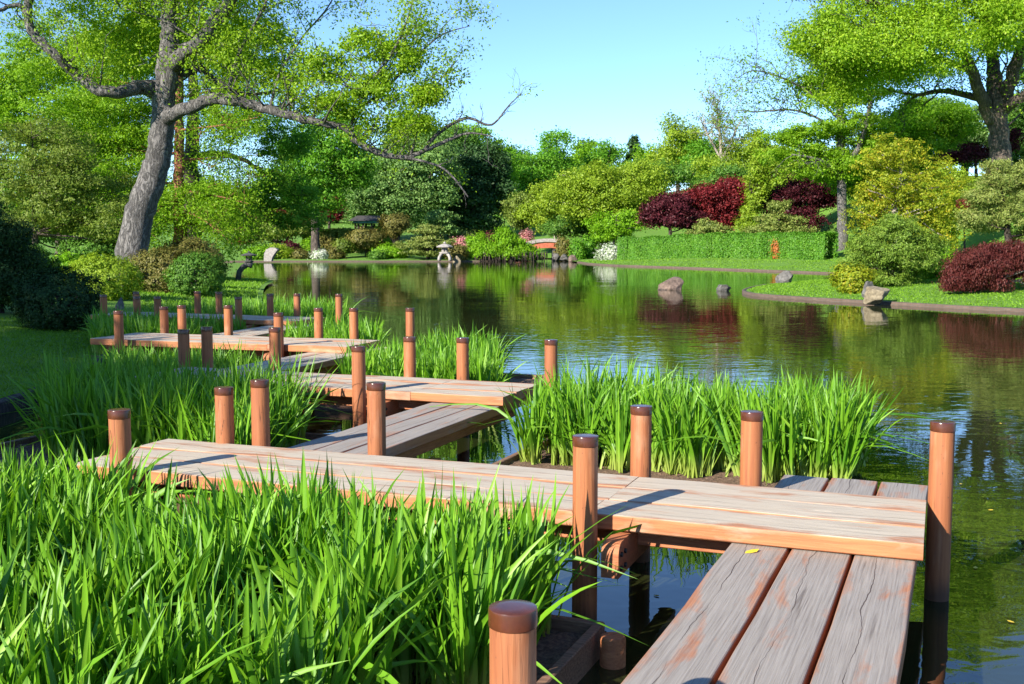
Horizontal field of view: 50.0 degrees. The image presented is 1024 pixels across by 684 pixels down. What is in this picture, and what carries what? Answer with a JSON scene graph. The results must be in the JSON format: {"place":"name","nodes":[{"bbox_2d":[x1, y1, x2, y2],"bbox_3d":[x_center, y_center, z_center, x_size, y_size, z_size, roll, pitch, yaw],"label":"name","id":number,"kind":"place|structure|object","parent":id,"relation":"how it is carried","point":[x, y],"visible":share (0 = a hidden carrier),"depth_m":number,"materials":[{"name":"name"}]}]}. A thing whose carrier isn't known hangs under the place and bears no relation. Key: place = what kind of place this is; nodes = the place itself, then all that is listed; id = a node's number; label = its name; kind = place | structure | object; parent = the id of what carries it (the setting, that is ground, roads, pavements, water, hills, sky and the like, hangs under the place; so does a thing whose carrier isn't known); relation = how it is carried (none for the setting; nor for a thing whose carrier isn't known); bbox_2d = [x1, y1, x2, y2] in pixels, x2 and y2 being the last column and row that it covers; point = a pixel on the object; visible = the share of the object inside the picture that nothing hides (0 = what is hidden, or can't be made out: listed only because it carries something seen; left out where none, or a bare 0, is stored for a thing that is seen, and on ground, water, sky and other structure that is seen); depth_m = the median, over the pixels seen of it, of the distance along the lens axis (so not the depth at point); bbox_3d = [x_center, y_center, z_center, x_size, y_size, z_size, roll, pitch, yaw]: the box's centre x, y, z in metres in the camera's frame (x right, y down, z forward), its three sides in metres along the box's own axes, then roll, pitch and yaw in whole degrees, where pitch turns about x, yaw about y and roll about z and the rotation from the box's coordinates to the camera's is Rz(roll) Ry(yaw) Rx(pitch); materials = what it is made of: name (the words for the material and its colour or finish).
{"place":"outdoors","nodes":[
{"label":"outdoors","id":0,"kind":"place"},
{"bbox_2d":[139,277,268,312],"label":"lawn grass","id":1,"kind":"structure","parent":0,"point":[235,285],"depth_m":38.40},
{"bbox_2d":[266,308,392,345],"bbox_3d":[-3.278,-0.160,19.901,3.641,0.878,3.727,0,5,0],"label":"iris bed","id":2,"kind":"object","parent":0,"point":[338,329],"visible":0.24,"depth_m":19.21,"materials":[{"name":"green plant"}]},
{"bbox_2d":[0,258,1023,683],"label":"water","id":3,"kind":"structure","parent":0,"point":[962,370],"depth_m":19.68,"materials":[{"name":"liquid"}]},
{"bbox_2d":[107,408,132,495],"bbox_3d":[-2.640,1.294,7.459,0.149,1.692,0.149,-3,6,-28],"label":"post","id":4,"kind":"object","parent":3,"relation":"in","point":[119,421],"visible":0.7,"depth_m":7.34,"materials":[{"name":"brown wood"}]},
{"bbox_2d":[0,432,330,480],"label":"planter","id":5,"kind":"object","parent":3,"relation":"in","point":[27,449],"visible":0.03,"depth_m":11.17,"materials":[{"name":"brown wood"}]},
{"bbox_2d":[0,339,362,466],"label":"iris bed","id":6,"kind":"object","parent":5,"relation":"in","point":[168,403],"visible":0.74,"depth_m":10.19,"materials":[{"name":"green plant"}]},
{"bbox_2d":[201,326,212,367],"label":"post","id":7,"kind":"object","parent":3,"relation":"in","point":[207,341],"visible":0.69,"depth_m":13.96,"materials":[{"name":"brown wood"}]},
{"bbox_2d":[214,386,234,443],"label":"post","id":8,"kind":"object","parent":3,"relation":"in","point":[224,413],"visible":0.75,"depth_m":8.53,"materials":[{"name":"brown wood"}]},
{"bbox_2d":[223,305,232,357],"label":"post","id":9,"kind":"object","parent":3,"relation":"in","point":[228,319],"visible":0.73,"depth_m":18.22,"materials":[{"name":"brown wood"}]},
{"bbox_2d":[213,324,323,336],"bbox_3d":[-4.724,-0.033,19.958,1.230,0.309,4.323,2,6,16],"label":"boardwalk section","id":10,"kind":"object","parent":9,"relation":"attached to","point":[261,331],"visible":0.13,"depth_m":20.05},
{"bbox_2d":[90,312,325,328],"bbox_3d":[-6.328,-0.386,22.648,5.016,0.311,1.480,2,6,21],"label":"boardwalk section","id":11,"kind":"object","parent":10,"relation":"on","point":[258,320],"visible":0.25,"depth_m":21.94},
{"bbox_2d":[250,379,269,446],"bbox_3d":[-1.989,1.156,8.741,0.149,1.728,0.149,0,5,-4],"label":"post","id":12,"kind":"object","parent":3,"relation":"in","point":[260,416],"visible":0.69,"depth_m":8.63,"materials":[{"name":"brown wood"}]},
{"bbox_2d":[269,327,280,370],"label":"post","id":13,"kind":"object","parent":3,"relation":"in","point":[274,336],"visible":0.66,"depth_m":13.69,"materials":[{"name":"brown wood"}]},
{"bbox_2d":[225,347,386,373],"bbox_3d":[-2.986,0.412,15.198,1.200,0.311,4.400,2,6,19],"label":"boardwalk section","id":14,"kind":"object","parent":13,"relation":"attached to","point":[326,360],"visible":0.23,"depth_m":15.30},
{"bbox_2d":[90,333,380,360],"bbox_3d":[-4.409,0.112,17.396,4.509,0.319,1.580,2,6,18],"label":"boardwalk section","id":15,"kind":"object","parent":14,"relation":"on","point":[293,346],"visible":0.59,"depth_m":17.09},
{"bbox_2d":[351,346,365,427],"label":"post","id":16,"kind":"object","parent":3,"relation":"in","point":[358,386],"visible":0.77,"depth_m":11.33,"materials":[{"name":"brown wood"}]},
{"bbox_2d":[366,381,385,455],"bbox_3d":[-1.048,1.172,8.547,0.149,1.732,0.149,-2,6,-22],"label":"post","id":17,"kind":"object","parent":3,"relation":"in","point":[376,419],"visible":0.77,"depth_m":8.44,"materials":[{"name":"brown wood"}]},
{"bbox_2d":[288,396,530,457],"bbox_3d":[-0.948,0.903,9.964,1.140,0.309,4.444,2,6,22],"label":"boardwalk section","id":18,"kind":"object","parent":17,"relation":"attached to","point":[416,431],"visible":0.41,"depth_m":9.94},
{"bbox_2d":[134,367,538,416],"bbox_3d":[-2.063,0.581,12.344,4.616,0.307,1.500,2,6,21],"label":"boardwalk section","id":19,"kind":"object","parent":18,"relation":"on","point":[402,394],"visible":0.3,"depth_m":11.73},
{"bbox_2d":[403,336,415,376],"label":"post","id":20,"kind":"object","parent":3,"relation":"in","point":[409,356],"visible":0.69,"depth_m":12.74,"materials":[{"name":"brown wood"}]},
{"bbox_2d":[315,373,544,411],"bbox_3d":[-0.917,0.931,15.580,2.100,0.600,3.600,2,6,22],"label":"planter","id":21,"kind":"object","parent":3,"relation":"in","point":[523,378],"visible":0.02,"depth_m":16.59,"materials":[{"name":"brown wood"}]},
{"bbox_2d":[308,323,529,381],"bbox_3d":[-1.273,0.257,15.198,3.178,0.926,5.191,0,5,0],"label":"iris bed","id":22,"kind":"object","parent":21,"relation":"in","point":[435,359],"visible":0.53,"depth_m":14.43,"materials":[{"name":"green plant"}]},
{"bbox_2d":[456,337,468,379],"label":"post","id":23,"kind":"object","parent":3,"relation":"in","point":[462,358],"visible":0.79,"depth_m":12.55,"materials":[{"name":"brown wood"}]},
{"bbox_2d":[488,599,537,683],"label":"post","id":24,"kind":"object","parent":3,"relation":"in","point":[512,624],"visible":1,"depth_m":3.25,"materials":[{"name":"brown wood"}]},
{"bbox_2d":[621,475,927,683],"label":"boardwalk section","id":25,"kind":"object","parent":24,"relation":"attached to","point":[763,614],"visible":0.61,"depth_m":4.89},
{"bbox_2d":[77,439,925,578],"bbox_3d":[-0.306,1.060,7.217,5.645,0.311,1.450,2,6,21],"label":"boardwalk section","id":26,"kind":"object","parent":25,"relation":"on","point":[710,517],"visible":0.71,"depth_m":6.70,"materials":[{"name":"wood"}]},
{"bbox_2d":[412,614,625,683],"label":"planter","id":27,"kind":"object","parent":3,"relation":"in","point":[571,650],"visible":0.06,"depth_m":5.64,"materials":[{"name":"brown wood"}]},
{"bbox_2d":[0,432,643,683],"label":"iris bed","id":28,"kind":"object","parent":27,"relation":"in","point":[107,579],"visible":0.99,"depth_m":5.00,"materials":[{"name":"green plant"}]},
{"bbox_2d":[544,339,557,437],"bbox_3d":[0.430,0.835,12.151,0.149,1.732,0.149,-3,6,-29],"label":"post","id":29,"kind":"object","parent":3,"relation":"in","point":[550,350],"visible":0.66,"depth_m":12.03,"materials":[{"name":"brown wood"}]},
{"bbox_2d":[572,433,598,620],"bbox_3d":[0.415,1.386,6.284,0.149,1.728,0.149,-4,7,-35],"label":"post","id":30,"kind":"object","parent":3,"relation":"in","point":[585,489],"visible":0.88,"depth_m":6.19,"materials":[{"name":"brown wood"}]},
{"bbox_2d":[630,404,651,562],"bbox_3d":[0.880,1.280,7.548,0.149,1.704,0.149,-1,6,-14],"label":"post","id":31,"kind":"object","parent":3,"relation":"in","point":[641,438],"visible":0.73,"depth_m":7.44,"materials":[{"name":"brown wood"}]},
{"bbox_2d":[492,439,832,487],"bbox_3d":[1.622,1.388,10.598,3.020,0.620,2.500,2,6,22],"label":"planter","id":32,"kind":"object","parent":3,"relation":"in","point":[717,476],"visible":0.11,"depth_m":10.07,"materials":[{"name":"brown wood"}]},
{"bbox_2d":[430,351,935,485],"bbox_3d":[1.782,0.630,10.662,5.146,1.011,3.776,3,6,30],"label":"iris bed","id":33,"kind":"object","parent":32,"relation":"in","point":[828,434],"visible":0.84,"depth_m":9.98,"materials":[{"name":"green plant"}]},
{"bbox_2d":[740,410,763,486],"bbox_3d":[1.577,1.303,7.293,0.149,1.706,0.149,-2,6,-16],"label":"post","id":34,"kind":"object","parent":3,"relation":"in","point":[751,444],"visible":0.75,"depth_m":7.18,"materials":[{"name":"brown wood"}]},
{"bbox_2d":[924,420,955,601],"bbox_3d":[2.611,1.342,6.736,0.149,1.731,0.149,-1,5,-9],"label":"post","id":35,"kind":"object","parent":3,"relation":"in","point":[939,512],"visible":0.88,"depth_m":6.65,"materials":[{"name":"brown wood"}]},
{"bbox_3d":[-4.820,0.957,15.304,2.100,0.600,2.500,2,6,22],"label":"planter","id":36,"kind":"object","parent":3,"relation":"in","visible":0},
{"bbox_2d":[78,339,266,375],"bbox_3d":[-5.152,0.303,15.534,3.768,0.772,3.443,4,7,36],"label":"iris bed","id":37,"kind":"object","parent":36,"relation":"in","point":[217,356],"visible":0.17,"depth_m":15.47,"materials":[{"name":"green plant"}]},
{"bbox_3d":[-6.722,0.447,20.749,3.000,0.600,2.550,2,6,22],"label":"planter","id":38,"kind":"object","parent":3,"relation":"in","visible":0},
{"bbox_2d":[78,303,264,353],"bbox_3d":[-6.706,-0.321,21.230,3.297,0.950,5.591,-4,7,-35],"label":"iris bed","id":39,"kind":"object","parent":38,"relation":"in","point":[102,325],"visible":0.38,"depth_m":20.30,"materials":[{"name":"green plant"}]},
{"bbox_3d":[-5.452,0.050,25.103,4.000,0.580,2.800,2,6,22],"label":"planter","id":40,"kind":"object","parent":3,"relation":"in","visible":0},
{"bbox_2d":[174,290,379,324],"bbox_3d":[-5.290,-0.717,25.229,4.681,1.033,4.919,1,5,12],"label":"iris bed","id":41,"kind":"object","parent":40,"relation":"in","point":[259,307],"visible":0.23,"depth_m":24.66,"materials":[{"name":"green plant"}]},
{"bbox_2d":[0,176,1023,397],"bbox_3d":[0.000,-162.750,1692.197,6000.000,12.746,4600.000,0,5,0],"label":"ground","id":42,"kind":"structure","parent":0,"point":[973,240],"depth_m":73.49,"materials":[{"name":"plant"}]},
{"bbox_2d":[0,197,58,312],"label":"evergreen shrub","id":43,"kind":"object","parent":42,"relation":"on","point":[15,261],"visible":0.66,"depth_m":26.60,"materials":[{"name":"green plant"}]},
{"bbox_2d":[0,316,98,396],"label":"lawn grass","id":44,"kind":"structure","parent":42,"relation":"on","point":[70,345],"depth_m":20.47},
{"bbox_2d":[4,261,104,331],"bbox_3d":[-10.126,-0.965,24.507,2.135,1.685,1.969,-4,7,-38],"label":"rounded shrub","id":45,"kind":"object","parent":42,"relation":"on","point":[51,314],"visible":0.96,"depth_m":24.04,"materials":[{"name":"green plant"}]},
{"bbox_2d":[0,352,111,414],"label":"timber edging","id":46,"kind":"object","parent":42,"relation":"on","point":[6,406],"visible":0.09,"depth_m":14.25,"materials":[{"name":"brown wood"}]},
{"bbox_2d":[0,104,165,246],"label":"feathery tree","id":47,"kind":"object","parent":42,"relation":"on","point":[59,218],"visible":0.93,"depth_m":48.77,"materials":[{"name":"green plant"}]},
{"bbox_2d":[51,236,116,277],"bbox_3d":[-18.445,-3.843,50.005,4.296,2.073,4.117,0,5,0],"label":"rounded shrub","id":48,"kind":"object","parent":42,"relation":"on","point":[89,246],"visible":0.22,"depth_m":48.89,"materials":[{"name":"green plant"}]},
{"bbox_2d":[0,35,173,257],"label":"feathery tree","id":49,"kind":"object","parent":42,"relation":"on","point":[11,89],"visible":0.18,"depth_m":74.49,"materials":[{"name":"green plant"}]},
{"bbox_2d":[66,250,146,300],"bbox_3d":[-12.606,-2.019,33.945,2.532,1.667,2.676,0,5,0],"label":"rounded shrub","id":50,"kind":"object","parent":42,"relation":"on","point":[124,271],"visible":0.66,"depth_m":33.42,"materials":[{"name":"green plant"}]},
{"bbox_2d":[0,0,310,269],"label":"reddish trunk tree","id":51,"kind":"object","parent":42,"relation":"on","point":[121,142],"visible":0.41,"depth_m":60.55,"materials":[{"name":"green plant"}]},
{"bbox_2d":[127,244,205,292],"bbox_3d":[-12.502,-2.606,40.061,3.504,1.928,3.455,0,5,0],"label":"rounded shrub","id":52,"kind":"object","parent":42,"relation":"on","point":[154,261],"visible":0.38,"depth_m":39.05,"materials":[{"name":"brown plant"}]},
{"bbox_2d":[148,234,232,274],"bbox_3d":[-15.411,-3.858,51.897,4.157,2.435,3.665,0,5,0],"label":"rounded shrub","id":53,"kind":"object","parent":42,"relation":"on","point":[199,244],"visible":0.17,"depth_m":51.07,"materials":[{"name":"green plant"}]},
{"bbox_2d":[160,249,231,297],"bbox_3d":[-10.934,-2.305,37.957,2.390,1.843,2.280,0,5,0],"label":"rounded shrub","id":54,"kind":"object","parent":42,"relation":"on","point":[192,280],"visible":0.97,"depth_m":37.39,"materials":[{"name":"green plant"}]},
{"bbox_2d":[173,0,335,259],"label":"tree","id":55,"kind":"object","parent":42,"relation":"on","point":[299,142],"visible":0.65,"depth_m":68.74,"materials":[{"name":"green plant"}]},
{"bbox_2d":[208,212,334,245],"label":"tree","id":56,"kind":"object","parent":42,"relation":"on","point":[300,233],"visible":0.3,"depth_m":116.24,"materials":[{"name":"green plant"}]},
{"bbox_2d":[0,0,543,280],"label":"leaning tree","id":57,"kind":"object","parent":42,"relation":"on","point":[177,47],"visible":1,"depth_m":39.58,"materials":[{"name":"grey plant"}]},
{"bbox_2d":[254,110,383,257],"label":"broad tree","id":58,"kind":"object","parent":42,"relation":"on","point":[333,160],"visible":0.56,"depth_m":109.60,"materials":[{"name":"green plant"}]},
{"bbox_2d":[342,226,388,256],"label":"bush","id":59,"kind":"object","parent":42,"relation":"on","point":[366,240],"visible":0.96,"depth_m":111.30,"materials":[{"name":"brown plant"}]},
{"bbox_2d":[376,211,414,243],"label":"topiary tree","id":60,"kind":"object","parent":42,"relation":"on","point":[394,224],"visible":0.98,"depth_m":112.61,"materials":[{"name":"brown plant"}]},
{"bbox_2d":[332,130,468,234],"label":"broad tree","id":61,"kind":"object","parent":42,"relation":"on","point":[388,197],"visible":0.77,"depth_m":127.84,"materials":[{"name":"green plant"}]},
{"bbox_2d":[393,223,456,259],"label":"layered pine","id":62,"kind":"object","parent":42,"relation":"on","point":[425,243],"visible":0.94,"depth_m":108.84,"materials":[{"name":"green plant"}]},
{"bbox_2d":[378,114,491,233],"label":"broad tree","id":63,"kind":"object","parent":42,"relation":"on","point":[470,138],"visible":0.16,"depth_m":136.37,"materials":[{"name":"green plant"}]},
{"bbox_2d":[421,209,462,242],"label":"dark pine","id":64,"kind":"object","parent":42,"relation":"on","point":[441,217],"visible":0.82,"depth_m":117.61,"materials":[{"name":"green plant"}]},
{"bbox_2d":[427,137,521,235],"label":"dark conifer","id":65,"kind":"object","parent":42,"relation":"on","point":[489,184],"visible":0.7,"depth_m":135.08,"materials":[{"name":"green plant"}]},
{"bbox_2d":[453,121,526,196],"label":"broad tree","id":66,"kind":"object","parent":42,"relation":"on","point":[490,131],"visible":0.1,"depth_m":143.57,"materials":[{"name":"green plant"}]},
{"bbox_2d":[468,224,547,261],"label":"weeping mound","id":67,"kind":"object","parent":42,"relation":"on","point":[506,246],"visible":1,"depth_m":108.93,"materials":[{"name":"green plant"}]},
{"bbox_2d":[497,189,537,238],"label":"tree","id":68,"kind":"object","parent":42,"relation":"on","point":[513,203],"visible":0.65,"depth_m":122.56,"materials":[{"name":"green plant"}]},
{"bbox_2d":[507,145,566,224],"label":"skyline tree","id":69,"kind":"object","parent":42,"relation":"on","point":[533,163],"visible":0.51,"depth_m":154.74,"materials":[{"name":"green plant"}]},
{"bbox_2d":[511,178,582,242],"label":"flowering tree","id":70,"kind":"object","parent":42,"relation":"on","point":[534,210],"visible":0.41,"depth_m":120.21,"materials":[{"name":"green plant"}]},
{"bbox_2d":[533,125,582,189],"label":"skyline tree","id":71,"kind":"object","parent":42,"relation":"on","point":[545,145],"visible":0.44,"depth_m":162.21,"materials":[{"name":"green plant"}]},
{"bbox_2d":[534,213,606,240],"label":"tree","id":72,"kind":"object","parent":42,"relation":"on","point":[557,228],"visible":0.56,"depth_m":114.16,"materials":[{"name":"green plant"}]},
{"bbox_2d":[578,137,631,168],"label":"skyline tree","id":73,"kind":"object","parent":42,"relation":"on","point":[609,153],"visible":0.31,"depth_m":167.18,"materials":[{"name":"green plant"}]},
{"bbox_2d":[533,153,678,247],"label":"flowering tree","id":74,"kind":"object","parent":42,"relation":"on","point":[593,190],"visible":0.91,"depth_m":109.52,"materials":[{"name":"green plant"}]},
{"bbox_2d":[580,208,646,244],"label":"bush","id":75,"kind":"object","parent":42,"relation":"on","point":[625,224],"visible":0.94,"depth_m":105.69,"materials":[{"name":"green plant"}]},
{"bbox_2d":[632,187,708,243],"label":"purple maple","id":76,"kind":"object","parent":42,"relation":"on","point":[675,213],"visible":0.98,"depth_m":102.27,"materials":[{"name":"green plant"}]},
{"bbox_2d":[639,109,714,194],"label":"skyline tree","id":77,"kind":"object","parent":42,"relation":"on","point":[675,134],"visible":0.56,"depth_m":156.13,"materials":[{"name":"green plant"}]},
{"bbox_2d":[622,153,747,192],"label":"skyline tree","id":78,"kind":"object","parent":42,"relation":"on","point":[683,176],"visible":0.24,"depth_m":147.22,"materials":[{"name":"green plant"}]},
{"bbox_2d":[673,137,744,180],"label":"skyline tree","id":79,"kind":"object","parent":42,"relation":"on","point":[705,148],"visible":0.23,"depth_m":152.79,"materials":[{"name":"green plant"}]},
{"bbox_2d":[676,173,749,231],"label":"red maple","id":80,"kind":"object","parent":42,"relation":"on","point":[720,201],"visible":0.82,"depth_m":103.76,"materials":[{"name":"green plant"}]},
{"bbox_2d":[684,73,765,162],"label":"bare tree","id":81,"kind":"object","parent":42,"relation":"on","point":[720,134],"visible":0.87,"depth_m":147.48,"materials":[{"name":"grey plant"}]},
{"bbox_2d":[575,256,874,271],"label":"lawn grass","id":82,"kind":"structure","parent":42,"relation":"on","point":[726,265],"depth_m":84.93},
{"bbox_2d":[617,231,838,259],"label":"clipped hedge","id":83,"kind":"object","parent":42,"relation":"on","point":[798,245],"visible":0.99,"depth_m":91.68,"materials":[{"name":"green plant"}]},
{"bbox_2d":[682,144,786,181],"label":"skyline tree","id":84,"kind":"object","parent":42,"relation":"on","point":[711,161],"visible":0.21,"depth_m":138.00,"materials":[{"name":"green plant"}]},
{"bbox_2d":[689,146,801,209],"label":"broad tree","id":85,"kind":"object","parent":42,"relation":"on","point":[731,171],"visible":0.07,"depth_m":123.84,"materials":[{"name":"green plant"}]},
{"bbox_2d":[715,124,787,164],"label":"skyline tree","id":86,"kind":"object","parent":42,"relation":"on","point":[746,148],"visible":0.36,"depth_m":147.09,"materials":[{"name":"green plant"}]},
{"bbox_2d":[731,155,789,232],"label":"narrow conifer","id":87,"kind":"object","parent":42,"relation":"on","point":[750,210],"visible":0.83,"depth_m":100.51,"materials":[{"name":"green plant"}]},
{"bbox_2d":[738,199,820,232],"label":"pale pine","id":88,"kind":"object","parent":42,"relation":"on","point":[774,222],"visible":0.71,"depth_m":95.91,"materials":[{"name":"green plant"}]},
{"bbox_2d":[694,0,899,250],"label":"tall thin tree","id":89,"kind":"object","parent":42,"relation":"on","point":[837,159],"visible":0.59,"depth_m":90.03,"materials":[{"name":"green plant"}]},
{"bbox_2d":[755,172,849,232],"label":"red maple","id":90,"kind":"object","parent":42,"relation":"on","point":[814,199],"visible":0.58,"depth_m":102.17,"materials":[{"name":"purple plant"}]},
{"bbox_2d":[825,261,879,293],"bbox_3d":[12.623,-2.333,40.505,2.013,1.340,1.966,0,5,0],"label":"rounded shrub","id":91,"kind":"object","parent":42,"relation":"on","point":[850,279],"visible":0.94,"depth_m":40.07,"materials":[{"name":"yellow plant"}]},
{"bbox_2d":[817,144,944,203],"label":"broad tree","id":92,"kind":"object","parent":42,"relation":"on","point":[850,184],"visible":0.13,"depth_m":95.71,"materials":[{"name":"green plant"}]},
{"bbox_2d":[742,283,1023,311],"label":"brick edging","id":93,"kind":"object","parent":42,"relation":"on","point":[745,292],"visible":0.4,"depth_m":36.63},
{"bbox_2d":[748,276,1023,307],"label":"lawn grass","id":94,"kind":"structure","parent":42,"relation":"on","point":[774,287],"depth_m":40.16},
{"bbox_2d":[835,211,953,285],"bbox_3d":[14.849,-3.489,42.621,4.457,3.208,3.046,1,6,14],"label":"mountain pine","id":95,"kind":"object","parent":42,"relation":"on","point":[905,261],"visible":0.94,"depth_m":42.33,"materials":[{"name":"green plant"}]},
{"bbox_2d":[771,0,1023,172],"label":"great oak","id":96,"kind":"object","parent":42,"relation":"on","point":[897,55],"visible":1,"depth_m":73.86,"materials":[{"name":"green plant"}]},
{"bbox_2d":[835,130,973,253],"bbox_3d":[20.775,-7.093,57.673,7.248,7.963,5.566,0,5,0],"label":"golden tree","id":97,"kind":"object","parent":42,"relation":"on","point":[904,192],"visible":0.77,"depth_m":56.90,"materials":[{"name":"yellow plant"}]},
{"bbox_2d":[853,89,985,172],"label":"broad tree","id":98,"kind":"object","parent":42,"relation":"on","point":[949,123],"visible":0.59,"depth_m":94.73,"materials":[{"name":"green plant"}]},
{"bbox_2d":[898,158,983,253],"bbox_3d":[25.547,-7.479,65.579,5.588,7.048,4.853,0,5,0],"label":"shrub","id":99,"kind":"object","parent":42,"relation":"on","point":[958,174],"visible":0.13,"depth_m":64.58,"materials":[{"name":"green plant"}]},
{"bbox_2d":[901,94,989,175],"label":"broad tree","id":100,"kind":"object","parent":42,"relation":"on","point":[984,137],"visible":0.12,"depth_m":100.70,"materials":[{"name":"green plant"}]},
{"bbox_2d":[930,127,1023,177],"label":"red maple","id":101,"kind":"object","parent":42,"relation":"on","point":[967,152],"visible":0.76,"depth_m":86.57,"materials":[{"name":"purple plant"}]},
{"bbox_2d":[935,236,1023,292],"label":"laceleaf maple","id":102,"kind":"object","parent":42,"relation":"on","point":[994,266],"visible":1,"depth_m":37.93,"materials":[{"name":"red plant"}]},
{"bbox_2d":[950,156,1023,246],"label":"pale pine","id":103,"kind":"object","parent":42,"relation":"on","point":[1002,181],"visible":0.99,"depth_m":49.22,"materials":[{"name":"green plant"}]},
{"bbox_2d":[985,56,1023,163],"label":"broad tree","id":104,"kind":"object","parent":42,"relation":"on","point":[1018,123],"visible":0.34,"depth_m":97.32,"materials":[{"name":"green plant"}]},
{"bbox_2d":[0,0,1023,197],"label":"sky","id":105,"kind":"structure","parent":0,"point":[604,69],"materials":[{"name":"blue"}]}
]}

